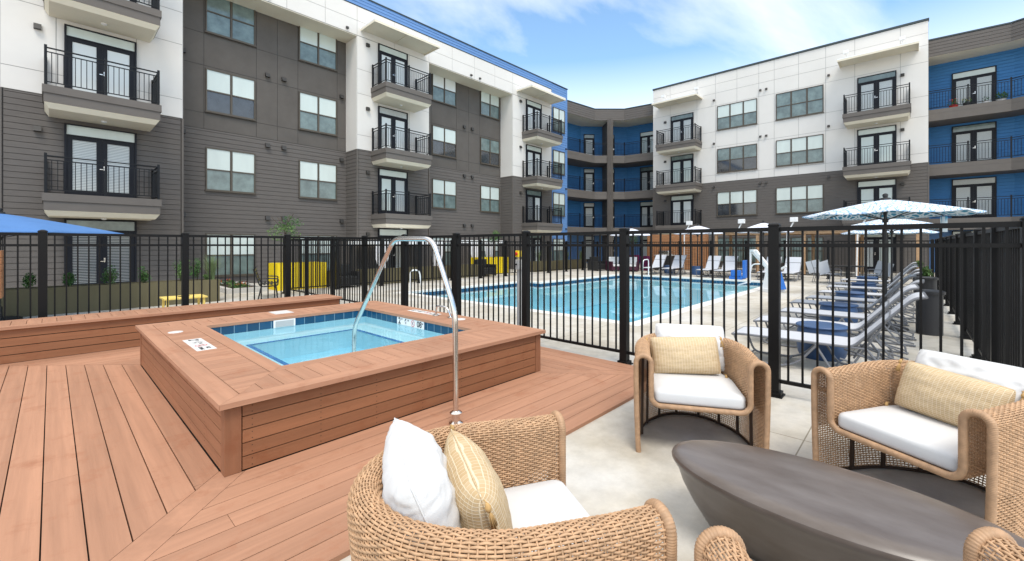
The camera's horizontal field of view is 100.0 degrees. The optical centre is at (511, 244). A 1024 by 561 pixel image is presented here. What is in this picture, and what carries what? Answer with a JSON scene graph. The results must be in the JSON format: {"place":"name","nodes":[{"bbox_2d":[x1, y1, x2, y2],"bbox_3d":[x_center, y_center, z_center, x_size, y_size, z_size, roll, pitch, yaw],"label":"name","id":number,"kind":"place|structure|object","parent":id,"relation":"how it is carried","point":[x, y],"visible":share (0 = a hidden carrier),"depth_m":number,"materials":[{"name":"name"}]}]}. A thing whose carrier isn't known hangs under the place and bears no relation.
{"place":"outdoors","nodes":[
{"label":"outdoors","id":0,"kind":"place"},
{"bbox_2d":[0,250,3,298],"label":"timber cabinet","id":1,"kind":"object","parent":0,"point":[1,273],"visible":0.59,"depth_m":6.68,"materials":[{"name":"brown wood"}]},
{"bbox_2d":[23,267,1016,560],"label":"ground","id":2,"kind":"structure","parent":0,"point":[609,469],"depth_m":3.79,"materials":[{"name":"concrete"}]},
{"bbox_2d":[0,208,122,320],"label":"umbrella","id":3,"kind":"object","parent":2,"relation":"on","point":[11,223],"visible":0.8,"depth_m":8.85,"materials":[{"name":"blue"}]},
{"bbox_2d":[1,278,219,316],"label":"planter box","id":4,"kind":"object","parent":2,"relation":"on","point":[11,301],"visible":0.82,"depth_m":10.49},
{"bbox_2d":[0,230,362,320],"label":"metal fence","id":5,"kind":"object","parent":2,"relation":"on","point":[42,244],"visible":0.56,"depth_m":7.88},
{"bbox_2d":[159,294,207,306],"bbox_3d":[-7.266,1.363,9.510,0.600,0.475,0.760,0,0,43],"label":"yellow side table","id":6,"kind":"object","parent":2,"relation":"on","point":[197,296],"visible":0.45,"depth_m":9.45,"materials":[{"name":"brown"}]},
{"bbox_2d":[220,279,266,293],"bbox_3d":[-9.986,1.424,15.464,3.100,0.351,1.200,0,0,43],"label":"flower bed","id":7,"kind":"object","parent":2,"relation":"on","point":[236,287],"visible":0.76,"depth_m":14.66,"materials":[{"name":"concrete"}]},
{"bbox_2d":[253,267,278,299],"bbox_3d":[-7.483,1.149,13.080,0.670,0.909,1.400,0,0,-29],"label":"chair","id":8,"kind":"object","parent":2,"relation":"on","point":[264,283],"visible":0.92,"depth_m":12.69,"materials":[{"name":"black"}]},
{"bbox_2d":[0,346,534,560],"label":"deck base","id":9,"kind":"object","parent":2,"relation":"on","point":[210,458],"depth_m":3.43,"materials":[{"name":"black"}]},
{"bbox_2d":[0,294,341,363],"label":"timber bench","id":10,"kind":"object","parent":9,"relation":"on","point":[21,340],"visible":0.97,"depth_m":6.37,"materials":[{"name":"brown"}]},
{"bbox_2d":[0,346,646,560],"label":"deck","id":11,"kind":"structure","parent":9,"relation":"on","point":[183,498],"depth_m":3.02,"materials":[{"name":"wood"}]},
{"bbox_2d":[135,301,545,476],"bbox_3d":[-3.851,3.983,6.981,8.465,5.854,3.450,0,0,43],"label":"hot tub","id":12,"kind":"object","parent":11,"relation":"on","point":[240,392],"visible":0.96,"depth_m":4.10,"materials":[{"name":"brown"}]},
{"bbox_2d":[352,236,462,425],"bbox_3d":[-1.163,0.747,4.393,1.956,1.668,0.124,0,0,43],"label":"handrail","id":13,"kind":"object","parent":11,"relation":"on","point":[455,412],"visible":0.97,"depth_m":3.87,"materials":[{"name":"metal"}]},
{"bbox_2d":[0,0,567,287],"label":"apartment building","id":14,"kind":"structure","parent":2,"relation":"on","point":[342,118],"depth_m":17.99,"materials":[{"name":"grey"}]},
{"bbox_2d":[64,219,136,284],"bbox_3d":[-13.167,0.340,13.795,0.100,2.280,1.680,0,0,43],"label":"balcony door","id":15,"kind":"structure","parent":14,"relation":"in","point":[125,227],"depth_m":13.78,"materials":[{"name":"black paint"}]},
{"bbox_2d":[64,123,136,197],"bbox_3d":[-13.167,-2.600,13.795,0.100,2.280,1.680,0,0,43],"label":"balcony door","id":16,"kind":"structure","parent":14,"relation":"in","point":[80,141],"depth_m":13.73,"materials":[{"name":"black paint"}]},
{"bbox_2d":[64,24,136,100],"bbox_3d":[-13.167,-5.640,13.795,0.100,2.280,1.680,0,0,43],"label":"balcony door","id":17,"kind":"structure","parent":14,"relation":"in","point":[78,40],"depth_m":13.73,"materials":[{"name":"black paint"}]},
{"bbox_2d":[204,147,255,194],"bbox_3d":[-11.348,-2.962,17.370,0.085,1.715,1.790,0,0,43],"label":"window","id":18,"kind":"structure","parent":14,"relation":"in","point":[228,171],"depth_m":17.33,"materials":[{"name":"grey"}]},
{"bbox_2d":[204,68,255,120],"bbox_3d":[-11.348,-6.043,17.370,0.085,1.715,1.790,0,0,43],"label":"window","id":19,"kind":"structure","parent":14,"relation":"in","point":[226,94],"depth_m":17.33,"materials":[{"name":"grey"}]},
{"bbox_2d":[204,0,255,47],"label":"window","id":20,"kind":"structure","parent":14,"relation":"in","point":[225,19],"depth_m":17.34,"materials":[{"name":"grey"}]},
{"bbox_2d":[205,233,255,276],"bbox_3d":[-11.348,0.413,17.370,0.085,1.725,1.790,0,0,43],"label":"window","id":21,"kind":"structure","parent":14,"relation":"in","point":[221,249],"depth_m":17.36,"materials":[{"name":"grey"}]},
{"bbox_2d":[299,235,336,270],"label":"window","id":22,"kind":"structure","parent":14,"relation":"in","point":[299,235],"depth_m":19.90,"materials":[{"name":"grey"}]},
{"bbox_2d":[298,160,337,200],"bbox_3d":[-8.975,-2.962,19.915,0.085,1.715,1.790,0,0,43],"label":"window","id":23,"kind":"structure","parent":14,"relation":"in","point":[317,180],"depth_m":19.90,"materials":[{"name":"grey"}]},
{"bbox_2d":[298,91,337,136],"bbox_3d":[-8.975,-6.043,19.915,0.085,1.715,1.790,0,0,43],"label":"window","id":24,"kind":"structure","parent":14,"relation":"in","point":[317,114],"depth_m":19.90,"materials":[{"name":"grey"}]},
{"bbox_2d":[298,26,337,71],"bbox_3d":[-8.975,-9.152,19.915,0.085,1.735,1.790,0,0,43],"label":"window","id":25,"kind":"structure","parent":14,"relation":"in","point":[316,49],"depth_m":19.90,"materials":[{"name":"grey"}]},
{"bbox_2d":[378,228,407,267],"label":"balcony door","id":26,"kind":"structure","parent":14,"relation":"in","point":[381,232],"depth_m":21.53,"materials":[{"name":"black paint"}]},
{"bbox_2d":[378,168,407,213],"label":"balcony door","id":27,"kind":"structure","parent":14,"relation":"in","point":[392,180],"depth_m":21.57,"materials":[{"name":"black paint"}]},
{"bbox_2d":[378,106,407,150],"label":"balcony door","id":28,"kind":"structure","parent":14,"relation":"in","point":[392,117],"depth_m":21.57,"materials":[{"name":"black paint"}]},
{"bbox_2d":[378,43,407,87],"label":"balcony door","id":29,"kind":"structure","parent":14,"relation":"in","point":[401,74],"depth_m":21.60,"materials":[{"name":"black paint"}]},
{"bbox_2d":[432,178,456,209],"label":"window","id":30,"kind":"structure","parent":14,"relation":"in","point":[443,191],"depth_m":25.24,"materials":[{"name":"grey"}]},
{"bbox_2d":[432,125,456,158],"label":"window","id":31,"kind":"structure","parent":14,"relation":"in","point":[443,139],"depth_m":25.24,"materials":[{"name":"grey"}]},
{"bbox_2d":[432,74,456,107],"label":"window","id":32,"kind":"structure","parent":14,"relation":"in","point":[443,89],"depth_m":25.24,"materials":[{"name":"grey"}]},
{"bbox_2d":[480,185,499,212],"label":"window","id":33,"kind":"structure","parent":14,"relation":"in","point":[489,195],"depth_m":27.99,"materials":[{"name":"grey"}]},
{"bbox_2d":[480,137,499,166],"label":"window","id":34,"kind":"structure","parent":14,"relation":"in","point":[489,148],"depth_m":27.99,"materials":[{"name":"grey"}]},
{"bbox_2d":[480,91,499,120],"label":"window","id":35,"kind":"structure","parent":14,"relation":"in","point":[489,104],"depth_m":27.99,"materials":[{"name":"grey"}]},
{"bbox_2d":[526,189,541,222],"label":"balcony door","id":36,"kind":"structure","parent":14,"relation":"in","point":[533,198],"depth_m":29.44,"materials":[{"name":"black paint"}]},
{"bbox_2d":[526,144,541,176],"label":"balcony door","id":37,"kind":"structure","parent":14,"relation":"in","point":[532,152],"depth_m":29.44,"materials":[{"name":"black paint"}]},
{"bbox_2d":[526,99,541,130],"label":"balcony door","id":38,"kind":"structure","parent":14,"relation":"in","point":[531,106],"depth_m":29.44,"materials":[{"name":"black paint"}]},
{"bbox_2d":[553,192,564,216],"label":"window","id":39,"kind":"structure","parent":14,"relation":"in","point":[558,198],"depth_m":31.61,"materials":[{"name":"grey"}]},
{"bbox_2d":[553,150,564,175],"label":"window","id":40,"kind":"structure","parent":14,"relation":"in","point":[558,156],"depth_m":31.63,"materials":[{"name":"grey"}]},
{"bbox_2d":[553,106,564,133],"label":"window","id":41,"kind":"structure","parent":14,"relation":"in","point":[559,114],"depth_m":31.63,"materials":[{"name":"grey"}]},
{"bbox_2d":[269,262,325,290],"bbox_3d":[-7.876,1.125,15.821,0.900,0.950,1.700,0,0,43],"label":"planter box","id":42,"kind":"object","parent":2,"relation":"on","point":[277,269],"visible":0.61,"depth_m":15.37,"materials":[{"name":"yellow paint"}]},
{"bbox_2d":[266,213,301,242],"bbox_3d":[-8.155,-0.186,15.445,1.158,1.873,0.830,0,0,2],"label":"tree","id":43,"kind":"object","parent":42,"relation":"in","point":[280,228],"visible":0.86,"depth_m":15.40,"materials":[{"name":"green plant"}]},
{"bbox_2d":[348,241,442,269],"bbox_3d":[-5.387,0.710,20.159,2.424,1.780,3.660,0,0,43],"label":"cabana","id":44,"kind":"object","parent":2,"relation":"on","point":[409,242],"visible":0.19,"depth_m":19.63,"materials":[{"name":"black"}]},
{"bbox_2d":[356,266,446,285],"bbox_3d":[-4.594,1.290,18.572,0.550,0.620,4.300,0,0,43],"label":"planter box","id":45,"kind":"object","parent":2,"relation":"on","point":[409,269],"visible":0.19,"depth_m":18.07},
{"bbox_2d":[291,239,598,289],"bbox_3d":[-0.866,0.681,21.308,0.171,1.837,19.384,0,0,43],"label":"metal fence","id":46,"kind":"object","parent":2,"relation":"on","point":[581,254],"visible":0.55,"depth_m":20.42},
{"bbox_2d":[346,410,676,560],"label":"wicker armchair","id":47,"kind":"object","parent":2,"relation":"on","point":[552,519],"visible":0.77,"depth_m":1.35,"materials":[{"name":"brown"}]},
{"bbox_2d":[382,418,463,559],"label":"back cushion","id":48,"kind":"object","parent":47,"relation":"on","point":[417,484],"visible":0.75,"depth_m":1.42,"materials":[{"name":"white fabric"}]},
{"bbox_2d":[444,424,512,559],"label":"lumbar pillow","id":49,"kind":"object","parent":47,"relation":"on","point":[480,496],"visible":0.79,"depth_m":1.48,"materials":[{"name":"beige fabric"}]},
{"bbox_2d":[515,251,521,325],"bbox_3d":[0.115,0.850,7.536,0.130,1.500,0.150,0,0,43],"label":"emergency stop post","id":50,"kind":"object","parent":2,"relation":"on","point":[517,261],"visible":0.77,"depth_m":7.52,"materials":[{"name":"grey plastic"}]},
{"bbox_2d":[416,276,762,321],"bbox_3d":[3.883,2.280,16.445,8.250,1.240,13.050,0,0,43],"label":"pool basin","id":51,"kind":"object","parent":2,"relation":"in","point":[685,301],"visible":0.08,"depth_m":18.99,"materials":[{"name":"blue tile"}]},
{"bbox_2d":[394,274,785,325],"bbox_3d":[3.883,1.627,16.445,8.850,0.066,13.650,0,0,43],"label":"pool coping","id":52,"kind":"object","parent":2,"relation":"on","point":[666,314],"visible":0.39,"depth_m":12.78,"materials":[{"name":"concrete"}]},
{"bbox_2d":[282,216,1023,398],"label":"metal fence","id":53,"kind":"object","parent":2,"relation":"on","point":[774,245],"visible":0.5,"depth_m":5.50,"materials":[{"name":"metal"}]},
{"bbox_2d":[662,255,686,275],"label":"sun lounger","id":54,"kind":"object","parent":2,"relation":"on","point":[675,264],"visible":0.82,"depth_m":23.43,"materials":[{"name":"grey"}]},
{"bbox_2d":[633,333,770,452],"bbox_3d":[1.527,1.214,3.668,0.953,0.774,0.990,0,0,15],"label":"wicker armchair","id":55,"kind":"object","parent":2,"relation":"on","point":[746,383],"visible":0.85,"depth_m":3.32,"materials":[{"name":"brown"}]},
{"bbox_2d":[646,336,727,377],"bbox_3d":[1.500,0.999,3.715,0.651,0.407,0.209,-3,-21,11],"label":"lumbar pillow","id":56,"kind":"object","parent":55,"relation":"on","point":[685,355],"visible":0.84,"depth_m":3.66,"materials":[{"name":"beige fabric"}]},
{"bbox_2d":[655,323,725,370],"bbox_3d":[1.610,0.922,3.894,0.590,0.401,0.270,0,-22,15],"label":"back cushion","id":57,"kind":"object","parent":55,"relation":"on","point":[672,330],"visible":0.42,"depth_m":3.86,"materials":[{"name":"white fabric"}]},
{"bbox_2d":[696,256,721,276],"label":"sun lounger","id":58,"kind":"object","parent":2,"relation":"on","point":[708,267],"visible":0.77,"depth_m":22.15,"materials":[{"name":"grey"}]},
{"bbox_2d":[714,256,738,277],"bbox_3d":[10.599,1.079,21.264,0.652,1.031,1.992,0,0,43],"label":"sun lounger","id":59,"kind":"object","parent":2,"relation":"on","point":[729,263],"visible":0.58,"depth_m":21.64,"materials":[{"name":"grey"}]},
{"bbox_2d":[729,249,786,291],"bbox_3d":[8.632,0.880,15.036,0.657,1.440,1.914,0,0,-37],"label":"pool lift","id":60,"kind":"object","parent":2,"relation":"on","point":[755,253],"visible":0.69,"depth_m":15.10,"materials":[{"name":"white metal"}]},
{"bbox_2d":[601,239,933,279],"bbox_3d":[11.661,0.681,23.036,15.733,1.837,0.170,0,0,43],"label":"metal fence","id":61,"kind":"object","parent":2,"relation":"on","point":[876,253],"visible":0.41,"depth_m":20.64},
{"bbox_2d":[781,257,800,281],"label":"sun lounger","id":62,"kind":"object","parent":2,"relation":"on","point":[795,264],"visible":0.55,"depth_m":19.77,"materials":[{"name":"grey"}]},
{"bbox_2d":[715,230,918,275],"bbox_3d":[16.467,0.370,23.818,9.400,2.460,3.300,0,0,43],"label":"pergola","id":63,"kind":"object","parent":2,"relation":"on","point":[757,235],"visible":0.36,"depth_m":23.30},
{"bbox_2d":[796,321,847,361],"bbox_3d":[4.420,1.365,6.133,0.624,0.469,0.624,0,0,-1],"label":"drum table","id":64,"kind":"object","parent":2,"relation":"on","point":[826,329],"visible":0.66,"depth_m":5.91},
{"bbox_2d":[731,292,927,384],"bbox_3d":[4.029,1.079,5.604,1.992,1.031,0.652,0,0,41],"label":"sun lounger","id":65,"kind":"object","parent":2,"relation":"on","point":[842,341],"visible":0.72,"depth_m":5.45,"materials":[{"name":"grey"}]},
{"bbox_2d":[753,284,918,359],"bbox_3d":[4.903,1.079,6.623,1.992,1.031,0.652,0,0,41],"label":"sun lounger","id":66,"kind":"object","parent":2,"relation":"on","point":[873,315],"visible":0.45,"depth_m":6.29,"materials":[{"name":"grey"}]},
{"bbox_2d":[819,302,858,322],"bbox_3d":[6.304,1.365,8.300,0.624,0.469,0.624,0,0,-3],"label":"drum table","id":67,"kind":"object","parent":2,"relation":"on","point":[841,306],"visible":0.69,"depth_m":8.10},
{"bbox_2d":[672,440,1023,560],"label":"oval table","id":68,"kind":"object","parent":2,"relation":"on","point":[768,504],"visible":0.94,"depth_m":1.97,"materials":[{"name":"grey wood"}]},
{"bbox_2d":[834,290,863,312],"bbox_3d":[8.198,1.365,10.404,0.624,0.469,0.624,0,0,2],"label":"drum table","id":69,"kind":"object","parent":2,"relation":"on","point":[855,294],"visible":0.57,"depth_m":10.22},
{"bbox_2d":[790,274,915,328],"bbox_3d":[6.914,1.079,8.800,1.992,1.031,0.652,0,0,43],"label":"sun lounger","id":70,"kind":"object","parent":2,"relation":"on","point":[861,305],"visible":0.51,"depth_m":8.52,"materials":[{"name":"grey"}]},
{"bbox_2d":[781,279,924,346],"bbox_3d":[5.873,1.079,7.554,1.992,1.031,0.652,0,0,44],"label":"sun lounger","id":71,"kind":"object","parent":2,"relation":"on","point":[842,315],"visible":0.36,"depth_m":7.39,"materials":[{"name":"grey"}]},
{"bbox_2d":[694,525,1023,560],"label":"wicker armchair","id":72,"kind":"object","parent":2,"relation":"on","point":[978,541],"visible":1,"depth_m":1.25,"materials":[{"name":"brown"}]},
{"bbox_2d":[805,272,918,322],"bbox_3d":[7.792,1.079,9.597,1.992,1.031,0.652,0,0,44],"label":"sun lounger","id":73,"kind":"object","parent":2,"relation":"on","point":[852,299],"visible":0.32,"depth_m":9.43,"materials":[{"name":"grey"}]},
{"bbox_2d":[819,269,918,313],"bbox_3d":[8.913,1.079,10.784,0.652,1.031,1.992,0,0,-45],"label":"sun lounger","id":74,"kind":"object","parent":2,"relation":"on","point":[869,294],"visible":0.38,"depth_m":10.52,"materials":[{"name":"grey"}]},
{"bbox_2d":[826,265,918,304],"bbox_3d":[10.214,1.079,12.249,1.992,1.031,0.652,0,0,42],"label":"sun lounger","id":75,"kind":"object","parent":2,"relation":"on","point":[895,281],"visible":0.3,"depth_m":12.10,"materials":[{"name":"grey"}]},
{"bbox_2d":[842,219,928,298],"bbox_3d":[11.196,0.333,12.667,2.428,2.535,2.428,0,0,9],"label":"umbrella","id":76,"kind":"object","parent":2,"relation":"on","point":[892,221],"visible":0.27,"depth_m":12.47,"materials":[{"name":"white"}]},
{"bbox_2d":[841,229,938,286],"bbox_3d":[14.150,0.333,16.202,2.615,2.535,2.615,0,0,20],"label":"umbrella","id":77,"kind":"object","parent":2,"relation":"on","point":[879,232],"visible":0.39,"depth_m":15.86,"materials":[{"name":"white"}]},
{"bbox_2d":[802,193,986,331],"bbox_3d":[7.132,0.307,8.204,2.474,2.585,2.465,0,0,-30],"label":"umbrella","id":78,"kind":"object","parent":2,"relation":"on","point":[886,208],"visible":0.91,"depth_m":8.01,"materials":[{"name":"white"}]},
{"bbox_2d":[811,360,1023,538],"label":"wicker armchair","id":79,"kind":"object","parent":2,"relation":"on","point":[990,445],"visible":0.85,"depth_m":2.58,"materials":[{"name":"brown"}]},
{"bbox_2d":[884,359,1023,426],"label":"lumbar pillow","id":80,"kind":"object","parent":79,"relation":"on","point":[945,396],"visible":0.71,"depth_m":2.66,"materials":[{"name":"beige fabric"}]},
{"bbox_2d":[915,349,1023,401],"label":"back cushion","id":81,"kind":"object","parent":79,"relation":"on","point":[1008,376],"visible":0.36,"depth_m":2.69,"materials":[{"name":"white fabric"}]},
{"bbox_2d":[915,276,938,289],"bbox_3d":[10.140,1.187,10.508,0.426,0.826,0.426,0,0,43],"label":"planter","id":82,"kind":"object","parent":2,"relation":"on","point":[930,283],"visible":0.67,"depth_m":10.35,"materials":[{"name":"grey"}]},
{"bbox_2d":[913,289,945,335],"bbox_3d":[7.492,1.202,7.712,0.426,0.796,0.426,0,0,43],"label":"trash bin","id":83,"kind":"object","parent":2,"relation":"on","point":[930,315],"visible":0.69,"depth_m":7.58,"materials":[{"name":"grey"}]},
{"bbox_2d":[935,227,1019,366],"bbox_3d":[10.262,0.681,10.008,0.170,1.837,18.033,0,0,43],"label":"metal fence","id":84,"kind":"object","parent":2,"relation":"on","point":[995,300],"visible":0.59,"depth_m":5.26,"materials":[{"name":"metal"}]},
{"bbox_2d":[433,277,762,298],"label":"pool water","id":85,"kind":"structure","parent":0,"point":[707,289],"depth_m":17.05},
{"bbox_2d":[567,100,652,263],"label":"apartment building","id":86,"kind":"structure","parent":0,"point":[609,169],"depth_m":36.99,"materials":[{"name":"blue"}]},
{"bbox_2d":[584,203,594,227],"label":"balcony door","id":87,"kind":"structure","parent":86,"relation":"in","point":[589,208],"depth_m":38.04,"materials":[{"name":"black paint"}]},
{"bbox_2d":[584,169,594,191],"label":"balcony door","id":88,"kind":"structure","parent":86,"relation":"in","point":[588,173],"depth_m":38.04,"materials":[{"name":"black paint"}]},
{"bbox_2d":[640,201,652,226],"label":"balcony door","id":89,"kind":"structure","parent":86,"relation":"in","point":[646,208],"depth_m":37.18,"materials":[{"name":"black paint"}]},
{"bbox_2d":[640,166,652,190],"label":"balcony door","id":90,"kind":"structure","parent":86,"relation":"in","point":[644,171],"depth_m":37.18,"materials":[{"name":"black paint"}]},
{"bbox_2d":[640,131,652,153],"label":"balcony door","id":91,"kind":"structure","parent":86,"relation":"in","point":[648,135],"depth_m":37.18,"materials":[{"name":"black paint"}]},
{"bbox_2d":[647,234,708,269],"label":"timber wall","id":92,"kind":"structure","parent":0,"point":[674,238],"depth_m":27.14,"materials":[{"name":"brown wood"}]},
{"bbox_2d":[372,0,1023,107],"label":"sky","id":93,"kind":"structure","parent":0,"point":[606,53],"materials":[{"name":"blue"}]},
{"bbox_2d":[652,18,928,273],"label":"apartment building","id":94,"kind":"structure","parent":0,"point":[782,140],"depth_m":27.19,"materials":[{"name":"grey"}]},
{"bbox_2d":[671,195,693,224],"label":"balcony door","id":95,"kind":"structure","parent":94,"relation":"in","point":[682,202],"depth_m":32.31,"materials":[{"name":"black paint"}]},
{"bbox_2d":[671,154,693,183],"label":"balcony door","id":96,"kind":"structure","parent":94,"relation":"in","point":[686,161],"depth_m":32.26,"materials":[{"name":"black paint"}]},
{"bbox_2d":[671,112,693,142],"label":"balcony door","id":97,"kind":"structure","parent":94,"relation":"in","point":[688,118],"depth_m":32.26,"materials":[{"name":"black paint"}]},
{"bbox_2d":[718,237,755,262],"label":"window","id":98,"kind":"structure","parent":94,"relation":"in","point":[739,249],"depth_m":29.65,"materials":[{"name":"grey"}]},
{"bbox_2d":[717,189,756,216],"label":"window","id":99,"kind":"structure","parent":94,"relation":"in","point":[743,202],"depth_m":29.71,"materials":[{"name":"grey"}]},
{"bbox_2d":[717,143,756,173],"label":"window","id":100,"kind":"structure","parent":94,"relation":"in","point":[744,157],"depth_m":29.71,"materials":[{"name":"grey"}]},
{"bbox_2d":[717,98,757,130],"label":"window","id":101,"kind":"structure","parent":94,"relation":"in","point":[743,113],"depth_m":29.71,"materials":[{"name":"grey"}]},
{"bbox_2d":[775,84,823,120],"bbox_3d":[18.205,-8.992,27.251,2.600,1.735,0.085,0,0,43],"label":"window","id":102,"kind":"structure","parent":94,"relation":"in","point":[810,100],"depth_m":27.21,"materials":[{"name":"grey"}]},
{"bbox_2d":[776,184,823,213],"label":"window","id":103,"kind":"structure","parent":94,"relation":"in","point":[806,198],"depth_m":27.21,"materials":[{"name":"grey"}]},
{"bbox_2d":[776,134,823,166],"bbox_3d":[18.205,-5.952,27.251,2.600,1.735,0.085,0,0,43],"label":"window","id":104,"kind":"structure","parent":94,"relation":"in","point":[807,149],"depth_m":27.21,"materials":[{"name":"grey"}]},
{"bbox_2d":[781,237,823,263],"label":"window","id":105,"kind":"structure","parent":94,"relation":"in","point":[808,249],"depth_m":26.96,"materials":[{"name":"grey"}]},
{"bbox_2d":[857,179,896,218],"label":"balcony door","id":106,"kind":"structure","parent":94,"relation":"in","point":[872,190],"depth_m":24.70,"materials":[{"name":"black paint"}]},
{"bbox_2d":[857,125,896,165],"bbox_3d":[20.942,-5.610,24.688,1.720,2.280,0.100,0,0,43],"label":"balcony door","id":107,"kind":"structure","parent":94,"relation":"in","point":[876,136],"depth_m":24.64,"materials":[{"name":"black paint"}]},
{"bbox_2d":[857,70,896,111],"bbox_3d":[20.942,-8.660,24.688,1.720,2.280,0.100,0,0,43],"label":"balcony door","id":108,"kind":"structure","parent":94,"relation":"in","point":[887,79],"depth_m":24.64,"materials":[{"name":"black paint"}]},
{"bbox_2d":[859,234,896,271],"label":"balcony door","id":109,"kind":"structure","parent":94,"relation":"in","point":[869,237],"depth_m":24.64,"materials":[{"name":"black paint"}]},
{"bbox_2d":[928,18,1023,271],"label":"apartment building","id":110,"kind":"structure","parent":0,"point":[976,153],"depth_m":23.44,"materials":[{"name":"blue"}]},
{"bbox_2d":[952,176,996,217],"bbox_3d":[25.785,-2.590,23.995,1.710,2.280,0.090,0,0,43],"label":"balcony door","id":111,"kind":"structure","parent":110,"relation":"in","point":[972,188],"depth_m":23.90,"materials":[{"name":"black paint"}]},
{"bbox_2d":[952,121,996,162],"bbox_3d":[25.785,-5.600,23.995,1.710,2.280,0.090,0,0,43],"label":"balcony door","id":112,"kind":"structure","parent":110,"relation":"in","point":[987,131],"depth_m":23.91,"materials":[{"name":"black paint"}]},
{"bbox_2d":[952,65,996,105],"bbox_3d":[25.782,-8.640,23.991,1.710,2.280,0.100,0,0,43],"label":"balcony door","id":113,"kind":"structure","parent":110,"relation":"in","point":[987,74],"depth_m":23.90,"materials":[{"name":"black paint"}]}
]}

